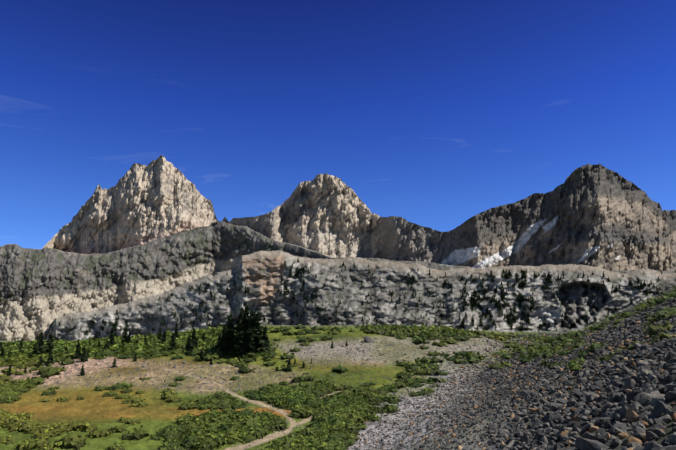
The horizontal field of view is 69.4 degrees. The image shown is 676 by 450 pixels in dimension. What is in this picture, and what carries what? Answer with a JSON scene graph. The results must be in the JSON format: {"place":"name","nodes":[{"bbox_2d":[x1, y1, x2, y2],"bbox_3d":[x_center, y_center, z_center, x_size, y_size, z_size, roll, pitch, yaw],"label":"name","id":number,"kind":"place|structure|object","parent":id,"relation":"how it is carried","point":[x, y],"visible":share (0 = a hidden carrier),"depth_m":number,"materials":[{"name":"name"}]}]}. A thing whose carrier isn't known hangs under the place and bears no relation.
{"place":"outdoors","nodes":[
{"label":"outdoors","id":0,"kind":"place"},
{"bbox_2d":[0,155,675,449],"bbox_3d":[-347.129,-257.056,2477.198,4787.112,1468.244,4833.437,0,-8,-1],"label":"mountain terrain","id":1,"kind":"structure","parent":0,"point":[138,237],"depth_m":828.67,"materials":[{"name":"grey stone"}]},
{"bbox_2d":[6,365,11,375],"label":"fir","id":2,"kind":"object","parent":1,"relation":"on","point":[8,373],"visible":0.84,"depth_m":56.20,"materials":[{"name":"green plant"}]},
{"bbox_2d":[19,338,23,349],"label":"fir","id":3,"kind":"object","parent":1,"relation":"on","point":[21,344],"visible":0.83,"depth_m":77.08,"materials":[{"name":"green plant"}]},
{"bbox_2d":[28,342,39,356],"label":"fir","id":4,"kind":"object","parent":1,"relation":"on","point":[36,349],"visible":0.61,"depth_m":67.01,"materials":[{"name":"green plant"}]},
{"bbox_2d":[36,355,43,367],"bbox_3d":[-36.556,16.881,59.914,0.876,1.782,0.798,2,-8,-13],"label":"fir","id":5,"kind":"object","parent":1,"relation":"on","point":[40,362],"visible":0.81,"depth_m":59.85,"materials":[{"name":"green plant"}]},
{"bbox_2d":[44,332,53,353],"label":"fir","id":6,"kind":"object","parent":1,"relation":"on","point":[50,344],"visible":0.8,"depth_m":69.78,"materials":[{"name":"green plant"}]},
{"bbox_2d":[48,348,53,363],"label":"fir","id":7,"kind":"object","parent":1,"relation":"on","point":[50,359],"visible":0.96,"depth_m":61.98,"materials":[{"name":"green plant"}]},
{"bbox_2d":[74,341,81,358],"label":"fir","id":8,"kind":"object","parent":1,"relation":"on","point":[77,353],"visible":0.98,"depth_m":66.11,"materials":[{"name":"green plant"}]},
{"bbox_2d":[80,365,84,375],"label":"fir","id":9,"kind":"object","parent":1,"relation":"on","point":[82,372],"visible":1,"depth_m":56.75,"materials":[{"name":"green plant"}]},
{"bbox_2d":[78,346,87,362],"bbox_3d":[-33.363,16.960,64.135,1.104,2.171,1.408,-5,-10,34],"label":"fir","id":10,"kind":"object","parent":1,"relation":"on","point":[83,356],"visible":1,"depth_m":63.92,"materials":[{"name":"green plant"}]},
{"bbox_2d":[110,358,116,367],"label":"fir","id":11,"kind":"object","parent":1,"relation":"on","point":[114,363],"visible":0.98,"depth_m":60.88,"materials":[{"name":"green plant"}]},
{"bbox_2d":[121,327,131,342],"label":"fir","id":12,"kind":"object","parent":1,"relation":"on","point":[125,337],"visible":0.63,"depth_m":78.15,"materials":[{"name":"green plant"}]},
{"bbox_2d":[157,328,162,339],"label":"fir","id":13,"kind":"object","parent":1,"relation":"on","point":[160,335],"visible":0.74,"depth_m":80.89,"materials":[{"name":"green plant"}]},
{"bbox_2d":[183,335,193,355],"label":"fir","id":14,"kind":"object","parent":1,"relation":"on","point":[189,347],"visible":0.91,"depth_m":67.42,"materials":[{"name":"green plant"}]},
{"bbox_2d":[198,349,204,361],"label":"fir","id":15,"kind":"object","parent":1,"relation":"on","point":[201,356],"visible":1,"depth_m":62.68,"materials":[{"name":"green plant"}]},
{"bbox_2d":[215,333,221,348],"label":"fir","id":16,"kind":"object","parent":1,"relation":"on","point":[218,342],"visible":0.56,"depth_m":68.28,"materials":[{"name":"green plant"}]},
{"bbox_2d":[219,324,228,352],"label":"fir","id":17,"kind":"object","parent":1,"relation":"on","point":[222,338],"visible":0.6,"depth_m":67.16,"materials":[{"name":"green plant"}]},
{"bbox_2d":[220,313,235,352],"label":"fir","id":18,"kind":"object","parent":1,"relation":"on","point":[230,332],"visible":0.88,"depth_m":66.32,"materials":[{"name":"green plant"}]},
{"bbox_2d":[228,307,244,350],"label":"fir","id":19,"kind":"object","parent":1,"relation":"on","point":[241,311],"visible":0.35,"depth_m":66.34,"materials":[{"name":"green plant"}]},
{"bbox_2d":[231,320,246,356],"bbox_3d":[-12.602,15.039,64.621,2.839,4.902,2.344,0,-10,3],"label":"fir","id":20,"kind":"object","parent":1,"relation":"on","point":[241,339],"visible":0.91,"depth_m":64.24,"materials":[{"name":"green plant"}]},
{"bbox_2d":[230,305,250,354],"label":"fir","id":21,"kind":"object","parent":1,"relation":"on","point":[245,316],"visible":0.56,"depth_m":65.26,"materials":[{"name":"green plant"}]},
{"bbox_2d":[244,328,254,355],"bbox_3d":[-11.379,15.364,63.553,1.495,3.858,1.351,-4,-9,24],"label":"fir","id":22,"kind":"object","parent":1,"relation":"on","point":[250,348],"visible":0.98,"depth_m":63.35,"materials":[{"name":"green plant"}]},
{"bbox_2d":[244,309,256,347],"bbox_3d":[-11.490,14.284,64.880,2.020,6.135,2.348,-5,-9,32],"label":"fir","id":23,"kind":"object","parent":1,"relation":"on","point":[251,319],"visible":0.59,"depth_m":64.58,"materials":[{"name":"green plant"}]},
{"bbox_2d":[246,312,268,354],"bbox_3d":[-10.869,14.371,64.623,3.756,5.743,2.563,-5,-8,31],"label":"fir","id":24,"kind":"object","parent":1,"relation":"on","point":[258,332],"visible":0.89,"depth_m":64.28,"materials":[{"name":"green plant"}]},
{"bbox_2d":[260,326,269,352],"bbox_3d":[-9.792,15.214,64.390,1.478,3.882,1.632,-4,-9,24],"label":"fir","id":25,"kind":"object","parent":1,"relation":"on","point":[265,338],"visible":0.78,"depth_m":64.16,"materials":[{"name":"green plant"}]},
{"bbox_2d":[2,334,530,449],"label":"meadow stones","id":26,"kind":"object","parent":1,"relation":"on","point":[260,372],"visible":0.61,"depth_m":58.85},
{"bbox_2d":[285,358,292,371],"bbox_3d":[-5.629,15.994,55.571,0.848,1.616,0.764,4,-9,-28],"label":"fir","id":27,"kind":"object","parent":1,"relation":"on","point":[288,367],"visible":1,"depth_m":55.52,"materials":[{"name":"green plant"}]},
{"bbox_2d":[0,304,675,449],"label":"shrubs","id":28,"kind":"object","parent":1,"relation":"on","point":[103,433],"visible":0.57,"depth_m":37.02,"materials":[{"name":"green plant"}]},
{"bbox_2d":[0,286,675,381],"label":"shrubs","id":29,"kind":"object","parent":1,"relation":"on","point":[53,371],"visible":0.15,"depth_m":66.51,"materials":[{"name":"green plant"}]},
{"bbox_2d":[37,332,45,353],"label":"fir","id":30,"kind":"object","parent":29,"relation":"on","point":[40,342],"visible":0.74,"depth_m":68.51,"materials":[{"name":"green plant"}]},
{"bbox_2d":[108,327,115,345],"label":"fir","id":31,"kind":"object","parent":29,"relation":"on","point":[111,340],"visible":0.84,"depth_m":75.18,"materials":[{"name":"green plant"}]},
{"bbox_2d":[127,332,130,343],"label":"fir","id":32,"kind":"object","parent":29,"relation":"on","point":[129,338],"visible":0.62,"depth_m":77.67,"materials":[{"name":"green plant"}]},
{"bbox_2d":[161,331,165,343],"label":"fir","id":33,"kind":"object","parent":29,"relation":"on","point":[164,337],"visible":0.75,"depth_m":77.47,"materials":[{"name":"green plant"}]},
{"bbox_2d":[168,334,176,350],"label":"fir","id":34,"kind":"object","parent":29,"relation":"on","point":[173,344],"visible":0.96,"depth_m":71.17,"materials":[{"name":"green plant"}]},
{"bbox_2d":[174,322,179,338],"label":"fir","id":35,"kind":"object","parent":29,"relation":"on","point":[176,332],"visible":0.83,"depth_m":80.30,"materials":[{"name":"green plant"}]},
{"bbox_2d":[190,328,195,344],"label":"fir","id":36,"kind":"object","parent":29,"relation":"on","point":[193,337],"visible":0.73,"depth_m":72.43,"materials":[{"name":"green plant"}]},
{"bbox_2d":[347,393,516,449],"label":"rocks","id":37,"kind":"object","parent":1,"relation":"on","point":[496,409],"visible":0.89,"depth_m":27.53,"materials":[{"name":"grey stone"}]},
{"bbox_2d":[376,341,506,414],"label":"pale scree rocks","id":38,"kind":"object","parent":1,"relation":"on","point":[476,384],"visible":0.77,"depth_m":46.26,"materials":[{"name":"grey stone"}]},
{"bbox_2d":[286,336,615,414],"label":"boulders","id":39,"kind":"object","parent":1,"relation":"on","point":[367,339],"visible":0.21,"depth_m":59.41,"materials":[{"name":"grey stone"}]},
{"bbox_2d":[473,290,675,389],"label":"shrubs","id":40,"kind":"object","parent":1,"relation":"on","point":[518,371],"visible":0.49,"depth_m":49.04,"materials":[{"name":"grey stone"}]},
{"bbox_2d":[485,310,675,449],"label":"scree rocks","id":41,"kind":"object","parent":1,"relation":"on","point":[650,360],"visible":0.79,"depth_m":18.51,"materials":[{"name":"grey stone"}]},
{"bbox_2d":[513,370,675,449],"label":"scree rocks","id":42,"kind":"object","parent":1,"relation":"on","point":[659,415],"visible":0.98,"depth_m":11.12,"materials":[{"name":"grey stone"}]},
{"bbox_2d":[0,0,675,248],"label":"sky","id":43,"kind":"structure","parent":0,"point":[438,115],"materials":[{"name":"blue"}]}
]}

